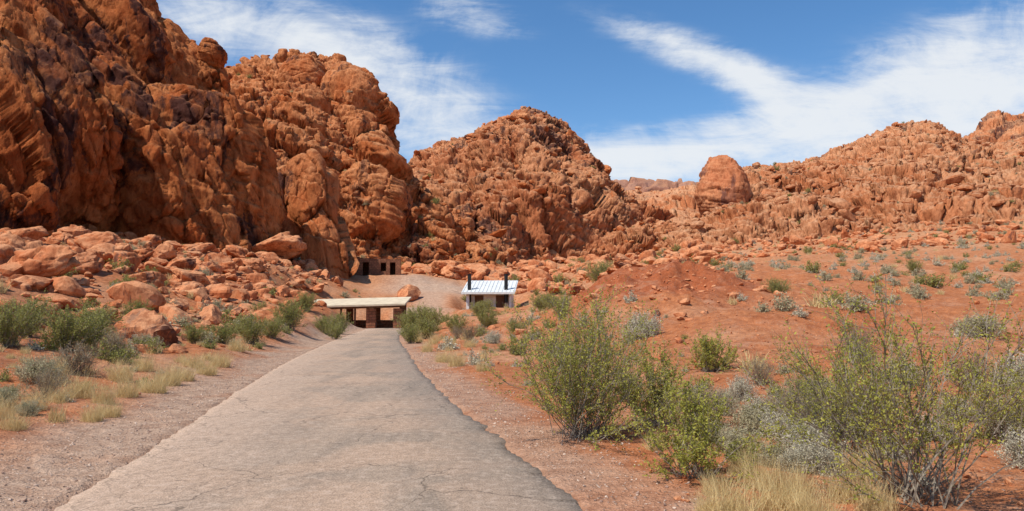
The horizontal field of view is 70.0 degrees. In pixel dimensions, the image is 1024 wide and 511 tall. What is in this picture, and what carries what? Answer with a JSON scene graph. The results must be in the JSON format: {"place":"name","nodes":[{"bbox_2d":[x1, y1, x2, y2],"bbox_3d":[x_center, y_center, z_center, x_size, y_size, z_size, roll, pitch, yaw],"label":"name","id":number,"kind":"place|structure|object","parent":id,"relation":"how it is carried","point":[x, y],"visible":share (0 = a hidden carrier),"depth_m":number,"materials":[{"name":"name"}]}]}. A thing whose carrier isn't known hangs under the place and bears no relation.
{"place":"outdoors","nodes":[
{"label":"outdoors","id":0,"kind":"place"},
{"bbox_2d":[0,0,297,261],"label":"sandstone cliff","id":1,"kind":"structure","parent":0,"point":[133,116],"depth_m":74.67,"materials":[{"name":"stone"}]},
{"bbox_2d":[196,37,227,69],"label":"rock outcrop","id":2,"kind":"object","parent":1,"relation":"on","point":[212,52],"visible":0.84,"depth_m":99.78,"materials":[{"name":"stone"}]},
{"bbox_2d":[0,228,327,352],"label":"boulder field","id":3,"kind":"structure","parent":0,"point":[144,321],"depth_m":36.79,"materials":[{"name":"stone"}]},
{"bbox_2d":[54,328,582,510],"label":"asphalt road","id":4,"kind":"structure","parent":0,"point":[371,419],"depth_m":8.85,"materials":[{"name":"asphalt"}]},
{"bbox_2d":[0,219,1023,510],"bbox_3d":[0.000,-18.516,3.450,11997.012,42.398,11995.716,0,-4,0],"label":"desert ground","id":5,"kind":"structure","parent":0,"point":[442,293],"depth_m":19.05,"materials":[{"name":"soil"}]},
{"bbox_2d":[0,392,24,419],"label":"dry grass clump","id":6,"kind":"object","parent":5,"relation":"on","point":[12,403],"visible":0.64,"depth_m":10.89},
{"bbox_2d":[0,383,29,409],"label":"sage shrub","id":7,"kind":"object","parent":5,"relation":"on","point":[4,392],"visible":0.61,"depth_m":11.88,"materials":[{"name":"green plant"}]},
{"bbox_2d":[0,407,40,430],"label":"dry grass clump","id":8,"kind":"object","parent":5,"relation":"on","point":[10,424],"visible":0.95,"depth_m":10.23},
{"bbox_2d":[0,300,47,346],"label":"green shrub","id":9,"kind":"object","parent":5,"relation":"on","point":[9,325],"visible":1,"depth_m":17.89,"materials":[{"name":"green plant"}]},
{"bbox_2d":[0,288,55,337],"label":"green shrub","id":10,"kind":"object","parent":5,"relation":"on","point":[34,316],"visible":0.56,"depth_m":19.87,"materials":[{"name":"green plant"}]},
{"bbox_2d":[14,395,46,416],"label":"sage shrub","id":11,"kind":"object","parent":5,"relation":"on","point":[34,408],"visible":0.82,"depth_m":11.34,"materials":[{"name":"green plant"}]},
{"bbox_2d":[7,386,63,410],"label":"dry grass clump","id":12,"kind":"object","parent":5,"relation":"on","point":[29,397],"visible":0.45,"depth_m":11.87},
{"bbox_2d":[5,352,73,384],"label":"sage shrub","id":13,"kind":"object","parent":5,"relation":"on","point":[41,364],"visible":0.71,"depth_m":14.29,"materials":[{"name":"grey plant"}]},
{"bbox_2d":[17,363,74,399],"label":"twiggy shrub","id":14,"kind":"object","parent":5,"relation":"on","point":[49,382],"visible":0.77,"depth_m":12.82,"materials":[{"name":"grey plant"}]},
{"bbox_2d":[35,384,82,402],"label":"dry grass clump","id":15,"kind":"object","parent":5,"relation":"on","point":[62,396],"visible":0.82,"depth_m":12.64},
{"bbox_2d":[24,297,110,351],"bbox_3d":[-11.520,1.832,18.802,1.848,1.521,1.824,-2,-4,25],"label":"green shrub","id":16,"kind":"object","parent":5,"relation":"on","point":[60,327],"visible":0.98,"depth_m":18.75,"materials":[{"name":"green plant"}]},
{"bbox_2d":[35,337,112,375],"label":"twiggy shrub","id":17,"kind":"object","parent":5,"relation":"on","point":[77,356],"visible":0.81,"depth_m":15.84,"materials":[{"name":"grey plant"}]},
{"bbox_2d":[63,369,101,398],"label":"dry grass clump","id":18,"kind":"object","parent":5,"relation":"on","point":[81,393],"visible":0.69,"depth_m":13.30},
{"bbox_2d":[66,401,108,422],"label":"dry grass clump","id":19,"kind":"object","parent":5,"relation":"on","point":[97,418],"visible":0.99,"depth_m":11.30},
{"bbox_2d":[50,302,125,347],"bbox_3d":[-11.489,1.975,20.041,1.906,1.466,2.052,-1,-4,13],"label":"green shrub","id":20,"kind":"object","parent":5,"relation":"on","point":[100,321],"visible":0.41,"depth_m":19.91,"materials":[{"name":"green plant"}]},
{"bbox_2d":[81,380,128,404],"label":"dry grass clump","id":21,"kind":"object","parent":5,"relation":"on","point":[102,396],"visible":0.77,"depth_m":12.81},
{"bbox_2d":[91,396,132,417],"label":"dry grass clump","id":22,"kind":"object","parent":5,"relation":"on","point":[110,412],"visible":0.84,"depth_m":11.72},
{"bbox_2d":[91,355,142,382],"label":"dry grass clump","id":23,"kind":"object","parent":5,"relation":"on","point":[115,371],"visible":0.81,"depth_m":15.80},
{"bbox_2d":[93,323,142,359],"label":"twiggy shrub","id":24,"kind":"object","parent":5,"relation":"on","point":[113,341],"visible":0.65,"depth_m":18.82,"materials":[{"name":"grey plant"}]},
{"bbox_2d":[105,372,151,397],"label":"dry grass clump","id":25,"kind":"object","parent":5,"relation":"on","point":[129,393],"visible":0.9,"depth_m":13.80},
{"bbox_2d":[129,350,167,371],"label":"dry grass clump","id":26,"kind":"object","parent":5,"relation":"on","point":[145,366],"visible":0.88,"depth_m":17.79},
{"bbox_2d":[0,224,306,287],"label":"boulders","id":27,"kind":"object","parent":5,"relation":"on","point":[37,257],"visible":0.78,"depth_m":47.64,"materials":[{"name":"stone"}]},
{"bbox_2d":[130,369,181,393],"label":"dry grass clump","id":28,"kind":"object","parent":5,"relation":"on","point":[156,387],"visible":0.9,"depth_m":14.77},
{"bbox_2d":[144,358,192,385],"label":"dry grass clump","id":29,"kind":"object","parent":5,"relation":"on","point":[173,379],"visible":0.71,"depth_m":16.30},
{"bbox_2d":[178,320,211,343],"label":"green shrub","id":30,"kind":"object","parent":5,"relation":"on","point":[193,335],"visible":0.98,"depth_m":24.79,"materials":[{"name":"green plant"}]},
{"bbox_2d":[190,358,224,375],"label":"dry grass clump","id":31,"kind":"object","parent":5,"relation":"on","point":[209,371],"visible":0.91,"depth_m":18.78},
{"bbox_2d":[204,321,244,343],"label":"green shrub","id":32,"kind":"object","parent":5,"relation":"on","point":[224,331],"visible":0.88,"depth_m":26.77,"materials":[{"name":"green plant"}]},
{"bbox_2d":[227,309,277,343],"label":"green shrub","id":33,"kind":"object","parent":5,"relation":"on","point":[250,333],"visible":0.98,"depth_m":29.78,"materials":[{"name":"green plant"}]},
{"bbox_2d":[258,314,290,338],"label":"green shrub","id":34,"kind":"object","parent":5,"relation":"on","point":[273,330],"visible":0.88,"depth_m":32.76,"materials":[{"name":"green plant"}]},
{"bbox_2d":[266,296,313,329],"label":"green shrub","id":35,"kind":"object","parent":5,"relation":"on","point":[289,313],"visible":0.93,"depth_m":37.70,"materials":[{"name":"green plant"}]},
{"bbox_2d":[290,289,319,310],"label":"green shrub","id":36,"kind":"object","parent":5,"relation":"on","point":[309,300],"visible":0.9,"depth_m":49.78,"materials":[{"name":"green plant"}]},
{"bbox_2d":[277,148,358,278],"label":"rock buttress","id":37,"kind":"object","parent":5,"relation":"on","point":[310,191],"visible":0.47,"depth_m":92.74,"materials":[{"name":"stone"}]},
{"bbox_2d":[310,313,345,334],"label":"green shrub","id":38,"kind":"object","parent":5,"relation":"on","point":[320,325],"visible":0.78,"depth_m":43.69,"materials":[{"name":"green plant"}]},
{"bbox_2d":[315,297,410,328],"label":"picnic shelter","id":39,"kind":"object","parent":5,"relation":"on","point":[373,306],"visible":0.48,"depth_m":64.26,"materials":[{"name":"concrete"}]},
{"bbox_2d":[224,48,507,265],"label":"sandstone butte","id":40,"kind":"object","parent":5,"relation":"on","point":[398,198],"visible":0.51,"depth_m":129.80,"materials":[{"name":"stone"}]},
{"bbox_2d":[274,54,326,86],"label":"rock outcrop","id":41,"kind":"object","parent":40,"relation":"on","point":[307,68],"visible":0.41,"depth_m":148.25,"materials":[{"name":"stone"}]},
{"bbox_2d":[320,61,381,108],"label":"rock outcrop","id":42,"kind":"object","parent":40,"relation":"on","point":[358,81],"visible":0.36,"depth_m":143.82,"materials":[{"name":"stone"}]},
{"bbox_2d":[226,55,502,266],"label":"talus rocks","id":43,"kind":"object","parent":40,"relation":"on","point":[356,193],"visible":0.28,"depth_m":126.26,"materials":[{"name":"stone"}]},
{"bbox_2d":[354,256,400,275],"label":"stone cabin","id":44,"kind":"object","parent":5,"relation":"on","point":[369,266],"visible":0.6,"depth_m":99.17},
{"bbox_2d":[389,308,421,333],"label":"green shrub","id":45,"kind":"object","parent":5,"relation":"on","point":[410,318],"visible":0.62,"depth_m":46.60,"materials":[{"name":"green plant"}]},
{"bbox_2d":[396,321,424,343],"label":"green shrub","id":46,"kind":"object","parent":5,"relation":"on","point":[409,336],"visible":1,"depth_m":35.70,"materials":[{"name":"green plant"}]},
{"bbox_2d":[396,302,440,331],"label":"green shrub","id":47,"kind":"object","parent":5,"relation":"on","point":[426,315],"visible":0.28,"depth_m":51.71,"materials":[{"name":"green plant"}]},
{"bbox_2d":[405,315,447,338],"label":"green shrub","id":48,"kind":"object","parent":5,"relation":"on","point":[427,325],"visible":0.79,"depth_m":41.55,"materials":[{"name":"green plant"}]},
{"bbox_2d":[0,346,874,510],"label":"roadside gravel","id":49,"kind":"structure","parent":5,"relation":"on","point":[136,430],"depth_m":10.85,"materials":[{"name":"gravel"}]},
{"bbox_2d":[445,310,474,332],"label":"green shrub","id":50,"kind":"object","parent":5,"relation":"on","point":[452,322],"visible":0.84,"depth_m":49.69,"materials":[{"name":"green plant"}]},
{"bbox_2d":[476,306,500,327],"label":"green shrub","id":51,"kind":"object","parent":5,"relation":"on","point":[487,321],"visible":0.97,"depth_m":47.69,"materials":[{"name":"green plant"}]},
{"bbox_2d":[291,239,723,300],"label":"rock rubble","id":52,"kind":"object","parent":5,"relation":"on","point":[539,274],"visible":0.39,"depth_m":108.04,"materials":[{"name":"stone"}]},
{"bbox_2d":[0,73,1023,486],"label":"desert shrubs","id":53,"kind":"object","parent":5,"relation":"on","point":[920,277],"visible":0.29,"depth_m":37.25,"materials":[{"name":"green plant"}]},
{"bbox_2d":[511,294,513,307],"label":"wall","id":54,"kind":"structure","parent":5,"relation":"on","point":[512,297],"depth_m":76.80,"materials":[{"name":"white paint"}]},
{"bbox_2d":[462,280,517,291],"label":"roof","id":55,"kind":"structure","parent":54,"relation":"on","point":[493,287],"depth_m":76.74,"materials":[{"name":"white metal"}]},
{"bbox_2d":[43,241,1023,411],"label":"loose stones","id":56,"kind":"object","parent":5,"relation":"on","point":[679,340],"visible":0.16,"depth_m":29.60,"materials":[{"name":"stone"}]},
{"bbox_2d":[431,259,648,295],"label":"sandstone slabs","id":57,"kind":"structure","parent":5,"relation":"on","point":[442,268],"depth_m":107.32,"materials":[{"name":"stone"}]},
{"bbox_2d":[480,274,709,450],"bbox_3d":[1.087,1.514,10.012,3.065,2.514,3.375,0,-4,0],"label":"creosote bush","id":58,"kind":"object","parent":5,"relation":"on","point":[583,397],"visible":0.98,"depth_m":9.95,"materials":[{"name":"green plant"}]},
{"bbox_2d":[584,255,613,282],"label":"green shrub","id":59,"kind":"object","parent":5,"relation":"on","point":[595,271],"visible":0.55,"depth_m":59.70,"materials":[{"name":"green plant"}]},
{"bbox_2d":[616,308,667,340],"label":"pale shrub","id":60,"kind":"object","parent":5,"relation":"on","point":[654,324],"visible":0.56,"depth_m":26.67,"materials":[{"name":"grey plant"}]},
{"bbox_2d":[602,328,737,427],"bbox_3d":[2.072,1.845,10.954,1.686,1.548,2.170,3,-5,-38],"label":"creosote bush","id":61,"kind":"object","parent":5,"relation":"on","point":[648,405],"visible":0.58,"depth_m":10.99,"materials":[{"name":"green plant"}]},
{"bbox_2d":[681,487,729,510],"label":"dry grass clump","id":62,"kind":"object","parent":5,"relation":"on","point":[699,505],"visible":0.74,"depth_m":6.46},
{"bbox_2d":[619,369,793,489],"bbox_3d":[1.986,1.859,7.750,1.585,1.358,1.511,2,-5,-31],"label":"creosote bush","id":63,"kind":"object","parent":5,"relation":"on","point":[698,448],"visible":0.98,"depth_m":7.72,"materials":[{"name":"green plant"}]},
{"bbox_2d":[676,380,738,425],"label":"twiggy shrub","id":64,"kind":"object","parent":5,"relation":"on","point":[719,397],"visible":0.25,"depth_m":10.80,"materials":[{"name":"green plant"}]},
{"bbox_2d":[681,323,743,371],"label":"creosote bush","id":65,"kind":"object","parent":5,"relation":"on","point":[708,361],"visible":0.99,"depth_m":18.23,"materials":[{"name":"green plant"}]},
{"bbox_2d":[414,257,1012,360],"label":"mound stones","id":66,"kind":"object","parent":5,"relation":"on","point":[685,301],"visible":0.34,"depth_m":39.09,"materials":[{"name":"stone"}]},
{"bbox_2d":[691,467,745,497],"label":"dry grass clump","id":67,"kind":"object","parent":5,"relation":"on","point":[712,484],"visible":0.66,"depth_m":7.03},
{"bbox_2d":[694,385,744,416],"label":"sage shrub","id":68,"kind":"object","parent":5,"relation":"on","point":[731,404],"visible":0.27,"depth_m":12.26,"materials":[{"name":"grey plant"}]},
{"bbox_2d":[682,470,778,510],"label":"dry grass clump","id":69,"kind":"object","parent":5,"relation":"on","point":[730,505],"visible":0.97,"depth_m":6.34,"materials":[{"name":"plant"}]},
{"bbox_2d":[708,423,765,455],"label":"sage shrub","id":70,"kind":"object","parent":5,"relation":"on","point":[730,436],"visible":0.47,"depth_m":8.99,"materials":[{"name":"grey plant"}]},
{"bbox_2d":[717,371,759,399],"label":"pale shrub","id":71,"kind":"object","parent":5,"relation":"on","point":[739,386],"visible":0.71,"depth_m":13.77,"materials":[{"name":"grey plant"}]},
{"bbox_2d":[718,447,769,476],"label":"dry grass clump","id":72,"kind":"object","parent":5,"relation":"on","point":[731,468],"visible":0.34,"depth_m":7.85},
{"bbox_2d":[723,395,780,433],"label":"sage shrub","id":73,"kind":"object","parent":5,"relation":"on","point":[751,417],"visible":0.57,"depth_m":10.32,"materials":[{"name":"grey plant"}]},
{"bbox_2d":[733,354,782,385],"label":"twiggy shrub","id":74,"kind":"object","parent":5,"relation":"on","point":[762,374],"visible":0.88,"depth_m":15.80,"materials":[{"name":"grey plant"}]},
{"bbox_2d":[726,448,800,492],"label":"dry grass clump","id":75,"kind":"object","parent":5,"relation":"on","point":[752,479],"visible":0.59,"depth_m":7.23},
{"bbox_2d":[754,438,797,467],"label":"sage shrub","id":76,"kind":"object","parent":5,"relation":"on","point":[779,450],"visible":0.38,"depth_m":8.40,"materials":[{"name":"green plant"}]},
{"bbox_2d":[763,275,795,292],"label":"green shrub","id":77,"kind":"object","parent":5,"relation":"on","point":[777,285],"visible":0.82,"depth_m":39.82,"materials":[{"name":"green plant"}]},
{"bbox_2d":[754,407,814,440],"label":"pale shrub","id":78,"kind":"object","parent":5,"relation":"on","point":[769,420],"visible":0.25,"depth_m":9.84,"materials":[{"name":"grey plant"}]},
{"bbox_2d":[733,460,838,510],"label":"dry grass clump","id":79,"kind":"object","parent":5,"relation":"on","point":[777,501],"visible":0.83,"depth_m":6.43,"materials":[{"name":"plant"}]},
{"bbox_2d":[758,374,825,417],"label":"twiggy shrub","id":80,"kind":"object","parent":5,"relation":"on","point":[788,400],"visible":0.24,"depth_m":11.36,"materials":[{"name":"grey plant"}]},
{"bbox_2d":[765,446,826,472],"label":"pale shrub","id":81,"kind":"object","parent":5,"relation":"on","point":[789,459],"visible":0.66,"depth_m":8.00,"materials":[{"name":"grey plant"}]},
{"bbox_2d":[763,454,833,499],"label":"dry grass clump","id":82,"kind":"object","parent":5,"relation":"on","point":[796,480],"visible":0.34,"depth_m":7.04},
{"bbox_2d":[583,301,1023,510],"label":"soil clods","id":83,"kind":"object","parent":5,"relation":"on","point":[1007,481],"visible":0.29,"depth_m":8.82,"materials":[{"name":"soil"}]},
{"bbox_2d":[769,419,849,457],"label":"pale shrub","id":84,"kind":"object","parent":5,"relation":"on","point":[807,432],"visible":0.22,"depth_m":8.83,"materials":[{"name":"grey plant"}]},
{"bbox_2d":[766,475,866,510],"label":"dry grass clump","id":85,"kind":"object","parent":5,"relation":"on","point":[810,506],"visible":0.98,"depth_m":6.17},
{"bbox_2d":[788,434,853,478],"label":"pale shrub","id":86,"kind":"object","parent":5,"relation":"on","point":[824,458],"visible":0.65,"depth_m":7.95,"materials":[{"name":"grey plant"}]},
{"bbox_2d":[723,312,937,453],"bbox_3d":[4.034,1.736,9.325,2.393,2.032,2.706,-1,-4,11],"label":"creosote bush","id":87,"kind":"object","parent":5,"relation":"on","point":[814,405],"visible":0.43,"depth_m":9.26,"materials":[{"name":"green plant"}]},
{"bbox_2d":[814,461,898,504],"bbox_3d":[3.163,2.115,6.859,0.749,0.402,0.836,-3,-5,40],"label":"dry grass clump","id":88,"kind":"object","parent":5,"relation":"on","point":[849,493],"visible":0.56,"depth_m":6.81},
{"bbox_2d":[827,319,887,361],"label":"twiggy shrub","id":89,"kind":"object","parent":5,"relation":"on","point":[863,344],"visible":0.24,"depth_m":15.84,"materials":[{"name":"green plant"}]},
{"bbox_2d":[816,437,898,479],"bbox_3d":[3.742,2.184,7.864,0.897,0.408,0.903,3,-5,-37],"label":"dry grass clump","id":90,"kind":"object","parent":5,"relation":"on","point":[859,465],"visible":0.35,"depth_m":7.82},
{"bbox_2d":[840,472,918,510],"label":"dry grass clump","id":91,"kind":"object","parent":5,"relation":"on","point":[868,504],"visible":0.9,"depth_m":6.43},
{"bbox_2d":[743,257,1023,509],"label":"creosote bush","id":92,"kind":"object","parent":5,"relation":"on","point":[907,433],"visible":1,"depth_m":6.72,"materials":[{"name":"green plant"}]},
{"bbox_2d":[863,431,914,462],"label":"pale shrub","id":93,"kind":"object","parent":5,"relation":"on","point":[902,455],"visible":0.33,"depth_m":8.79,"materials":[{"name":"grey plant"}]},
{"bbox_2d":[927,391,986,420],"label":"sage shrub","id":94,"kind":"object","parent":5,"relation":"on","point":[943,408],"visible":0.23,"depth_m":10.85,"materials":[{"name":"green plant"}]},
{"bbox_2d":[916,348,1023,446],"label":"creosote bush","id":95,"kind":"object","parent":5,"relation":"on","point":[1021,415],"visible":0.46,"depth_m":9.51,"materials":[{"name":"green plant"}]},
{"bbox_2d":[938,344,1007,391],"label":"twiggy shrub","id":96,"kind":"object","parent":5,"relation":"on","point":[966,370],"visible":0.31,"depth_m":12.84,"materials":[{"name":"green plant"}]},
{"bbox_2d":[943,308,1010,336],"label":"sage shrub","id":97,"kind":"object","parent":5,"relation":"on","point":[981,325],"visible":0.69,"depth_m":16.77,"materials":[{"name":"green plant"}]},
{"bbox_2d":[967,398,1023,440],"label":"sage shrub","id":98,"kind":"object","parent":5,"relation":"on","point":[995,426],"visible":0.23,"depth_m":9.77,"materials":[{"name":"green plant"}]},
{"bbox_2d":[983,347,1023,388],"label":"pale shrub","id":99,"kind":"object","parent":5,"relation":"on","point":[1016,366],"visible":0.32,"depth_m":12.89,"materials":[{"name":"grey plant"}]},
{"bbox_2d":[991,422,1023,472],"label":"pale shrub","id":100,"kind":"object","parent":5,"relation":"on","point":[1008,445],"visible":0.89,"depth_m":8.37,"materials":[{"name":"grey plant"}]},
{"bbox_2d":[408,106,683,265],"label":"mountain peak","id":101,"kind":"structure","parent":0,"point":[537,225],"depth_m":175.91,"materials":[{"name":"stone"}]},
{"bbox_2d":[410,108,676,259],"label":"talus rocks","id":102,"kind":"object","parent":101,"relation":"on","point":[500,233],"visible":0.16,"depth_m":182.59,"materials":[{"name":"stone"}]},
{"bbox_2d":[156,0,1023,181],"label":"sky","id":103,"kind":"structure","parent":0,"point":[654,89],"materials":[{"name":"blue"}]},
{"bbox_2d":[613,177,697,192],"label":"distant plateau","id":104,"kind":"structure","parent":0,"point":[646,185],"depth_m":1102.04,"materials":[{"name":"stone"}]},
{"bbox_2d":[624,183,698,225],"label":"valley ridge","id":105,"kind":"structure","parent":0,"point":[687,202],"depth_m":308.54,"materials":[{"name":"stone"}]},
{"bbox_2d":[655,120,1023,250],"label":"mountain ridge","id":106,"kind":"structure","parent":0,"point":[795,209],"depth_m":152.39,"materials":[{"name":"stone"}]},
{"bbox_2d":[694,155,750,217],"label":"balanced boulder","id":107,"kind":"object","parent":106,"relation":"on","point":[723,179],"visible":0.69,"depth_m":162.94,"materials":[{"name":"stone"}]},
{"bbox_2d":[653,119,1023,249],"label":"talus rocks","id":108,"kind":"object","parent":106,"relation":"on","point":[842,206],"visible":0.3,"depth_m":146.83,"materials":[{"name":"stone"}]},
{"bbox_2d":[686,217,1023,263],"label":"slope rubble","id":109,"kind":"object","parent":106,"relation":"on","point":[874,245],"visible":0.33,"depth_m":106.14,"materials":[{"name":"stone"}]},
{"bbox_2d":[964,109,1023,143],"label":"distant mountain","id":110,"kind":"structure","parent":0,"point":[998,126],"depth_m":457.58,"materials":[{"name":"stone"}]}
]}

